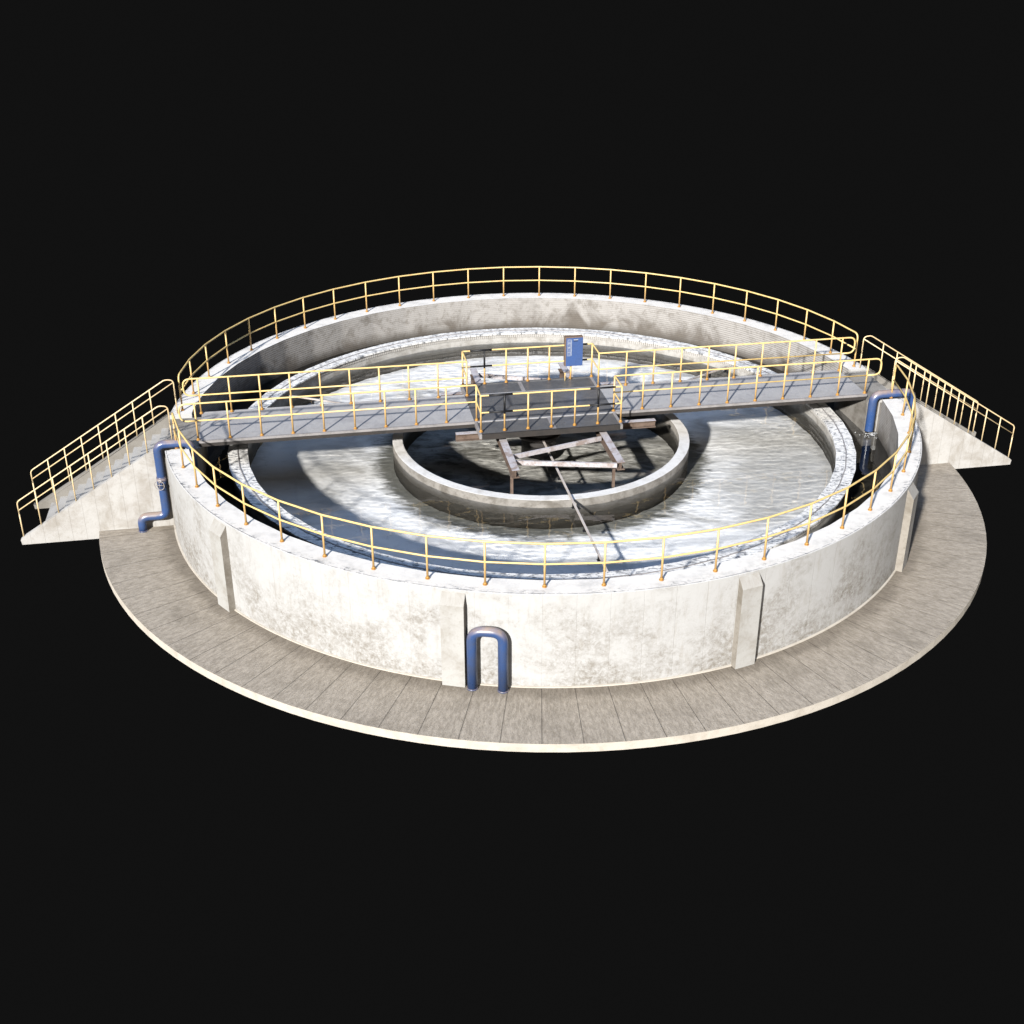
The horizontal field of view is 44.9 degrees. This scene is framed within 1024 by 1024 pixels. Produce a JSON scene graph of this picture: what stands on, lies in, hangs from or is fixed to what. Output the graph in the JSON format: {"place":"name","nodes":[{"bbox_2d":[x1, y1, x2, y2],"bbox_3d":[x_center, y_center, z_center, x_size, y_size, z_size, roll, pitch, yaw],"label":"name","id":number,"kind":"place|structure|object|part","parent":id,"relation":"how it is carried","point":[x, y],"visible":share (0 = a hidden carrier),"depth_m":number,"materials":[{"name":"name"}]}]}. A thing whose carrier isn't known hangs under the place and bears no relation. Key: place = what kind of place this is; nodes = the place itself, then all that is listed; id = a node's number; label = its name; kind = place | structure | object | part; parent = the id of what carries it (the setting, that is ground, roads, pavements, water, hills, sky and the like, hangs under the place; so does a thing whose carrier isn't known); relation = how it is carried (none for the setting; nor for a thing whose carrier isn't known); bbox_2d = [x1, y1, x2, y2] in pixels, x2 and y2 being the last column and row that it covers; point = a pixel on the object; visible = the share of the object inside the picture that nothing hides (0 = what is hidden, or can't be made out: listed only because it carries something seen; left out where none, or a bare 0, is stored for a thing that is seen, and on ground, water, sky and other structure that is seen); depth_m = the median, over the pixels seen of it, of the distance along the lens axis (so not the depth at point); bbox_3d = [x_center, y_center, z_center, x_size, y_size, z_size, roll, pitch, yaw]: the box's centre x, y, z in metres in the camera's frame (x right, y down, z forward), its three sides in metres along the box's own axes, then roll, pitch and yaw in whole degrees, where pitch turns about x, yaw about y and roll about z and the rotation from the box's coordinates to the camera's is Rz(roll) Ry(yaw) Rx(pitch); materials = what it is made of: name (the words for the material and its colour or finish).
{"place":"outdoors","nodes":[
{"label":"outdoors","id":0,"kind":"place"},
{"bbox_2d":[0,0,1023,1023],"label":"sky","id":1,"kind":"structure","parent":0,"point":[178,845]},
{"bbox_2d":[99,463,986,751],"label":"pavement","id":2,"kind":"structure","parent":0,"point":[915,609],"depth_m":27.32,"materials":[{"name":"concrete"}]},
{"bbox_2d":[21,412,207,544],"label":"concrete staircase","id":3,"kind":"structure","parent":2,"relation":"on","point":[126,496],"depth_m":33.02,"materials":[{"name":"white concrete"}]},
{"bbox_2d":[17,406,172,536],"bbox_3d":[-10.931,-1.038,32.443,4.176,3.501,0.036,-5,28,-9],"label":"stair railing","id":4,"kind":"object","parent":3,"relation":"on","point":[89,461],"visible":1,"depth_m":32.30,"materials":[{"name":"yellow metal"}]},
{"bbox_2d":[30,379,177,503],"bbox_3d":[-11.299,-1.913,34.318,4.176,3.501,0.036,-5,28,-9],"label":"stair railing","id":5,"kind":"object","parent":3,"relation":"on","point":[99,432],"visible":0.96,"depth_m":34.16,"materials":[{"name":"yellow metal"}]},
{"bbox_2d":[138,439,197,532],"bbox_3d":[-9.120,-0.673,32.629,1.760,2.580,0.426,-5,28,-9],"label":"valve pipe","id":6,"kind":"object","parent":2,"relation":"on","point":[161,485],"visible":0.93,"depth_m":32.49,"materials":[{"name":"blue metal"}]},
{"bbox_2d":[466,626,508,693],"bbox_3d":[-0.522,3.125,26.409,0.918,1.583,0.248,3,28,7],"label":"return pipe","id":7,"kind":"object","parent":2,"relation":"on","point":[497,634],"visible":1,"depth_m":26.27,"materials":[{"name":"blue metal"}]},
{"bbox_2d":[165,293,921,687],"bbox_3d":[0.816,-1.687,35.611,20.710,3.050,20.740,1,27,1],"label":"circular tank","id":8,"kind":"object","parent":2,"relation":"on","point":[733,613],"visible":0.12,"depth_m":27.71,"materials":[{"name":"concrete"}]},
{"bbox_2d":[178,266,857,410],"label":"guard rail","id":9,"kind":"object","parent":8,"relation":"on","point":[433,300],"visible":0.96,"depth_m":41.22,"materials":[{"name":"yellow metal"}]},
{"bbox_2d":[199,370,866,446],"bbox_3d":[0.801,-2.978,34.890,18.695,0.166,3.680,-5,28,-9],"label":"footbridge","id":10,"kind":"object","parent":8,"relation":"on","point":[306,426],"visible":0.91,"depth_m":34.60,"materials":[{"name":"metal"}]},
{"bbox_2d":[182,337,855,413],"bbox_3d":[0.535,-4.134,35.795,19.512,1.062,0.935,-5,28,-9],"label":"bridge railing","id":11,"kind":"object","parent":10,"relation":"on","point":[505,364],"visible":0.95,"depth_m":35.75,"materials":[{"name":"yellow metal"}]},
{"bbox_2d":[178,358,881,440],"bbox_3d":[0.994,-2.944,33.507,19.512,1.062,0.885,-5,28,-9],"label":"bridge railing","id":12,"kind":"object","parent":10,"relation":"on","point":[527,393],"visible":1,"depth_m":33.23,"materials":[{"name":"yellow metal"}]},
{"bbox_2d":[440,362,655,493],"bbox_3d":[1.014,-2.143,35.436,5.650,1.820,7.400,-5,28,-9],"label":"support frame","id":13,"kind":"object","parent":10,"relation":"attached to","point":[602,437],"visible":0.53,"depth_m":33.30,"materials":[{"name":"metal"}]},
{"bbox_2d":[289,366,726,571],"bbox_3d":[1.115,-1.323,33.585,13.945,0.175,12.076,-5,28,-9],"label":"skimmer","id":14,"kind":"object","parent":13,"relation":"attached to","point":[544,441],"visible":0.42,"depth_m":34.58,"materials":[{"name":"metal"}]},
{"bbox_2d":[563,335,582,380],"bbox_3d":[1.789,-4.510,36.261,0.545,1.330,0.220,-5,28,-9],"label":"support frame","id":15,"kind":"object","parent":10,"relation":"on","point":[573,350],"visible":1,"depth_m":36.09,"materials":[{"name":"paint"}]},
{"bbox_3d":[1.821,-4.664,36.106,0.496,0.859,0.028,-5,28,-9],"label":"door","id":16,"kind":"part","parent":15,"relation":"part of","materials":[{"name":"blue paint"}]},
{"bbox_2d":[393,380,689,507],"bbox_3d":[0.816,-1.267,35.829,8.430,2.203,8.430,1,27,1],"label":"feed well","id":17,"kind":"object","parent":8,"relation":"in","point":[664,473],"visible":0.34,"depth_m":32.39,"materials":[{"name":"concrete"}]},
{"bbox_2d":[403,415,678,495],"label":"water","id":18,"kind":"structure","parent":17,"relation":"in","point":[482,465],"depth_m":34.29,"materials":[{"name":"white liquid"}]},
{"bbox_2d":[248,342,835,573],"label":"water","id":19,"kind":"structure","parent":8,"relation":"in","point":[740,465],"depth_m":32.68,"materials":[{"name":"white liquid"}]},
{"bbox_2d":[228,328,855,579],"bbox_3d":[0.816,-1.340,35.791,17.447,2.368,17.455,1,27,1],"label":"overflow channel","id":20,"kind":"object","parent":8,"relation":"in","point":[827,420],"visible":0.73,"depth_m":34.22,"materials":[{"name":"concrete"}]},
{"bbox_2d":[171,364,915,587],"bbox_3d":[1.795,-0.949,29.743,19.933,1.057,8.796,-5,28,-9],"label":"guard rail","id":21,"kind":"object","parent":8,"relation":"on","point":[908,446],"visible":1,"depth_m":26.83,"materials":[{"name":"yellow metal"}]},
{"bbox_2d":[864,388,915,432],"bbox_3d":[10.882,-2.369,35.881,1.430,2.551,0.262,-5,28,-9],"label":"inlet pipe","id":22,"kind":"object","parent":2,"relation":"on","point":[875,397],"visible":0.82,"depth_m":35.32,"materials":[{"name":"blue metal"}]},
{"bbox_2d":[834,366,1010,468],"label":"concrete staircase","id":23,"kind":"structure","parent":2,"relation":"on","point":[945,439],"depth_m":36.70,"materials":[{"name":"white concrete"}]},
{"bbox_2d":[859,335,978,431],"bbox_3d":[12.545,-3.874,38.089,4.176,3.501,0.036,-5,28,-9],"label":"stair railing","id":24,"kind":"object","parent":23,"relation":"on","point":[923,376],"visible":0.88,"depth_m":37.99,"materials":[{"name":"yellow metal"}]},
{"bbox_2d":[891,357,1014,456],"bbox_3d":[12.914,-3.000,36.213,4.176,3.501,0.036,-5,28,-9],"label":"stair railing","id":25,"kind":"object","parent":23,"relation":"on","point":[945,384],"visible":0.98,"depth_m":36.10,"materials":[{"name":"yellow metal"}]},
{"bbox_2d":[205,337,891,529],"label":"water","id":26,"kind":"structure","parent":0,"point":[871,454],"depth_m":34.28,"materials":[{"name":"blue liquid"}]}
]}

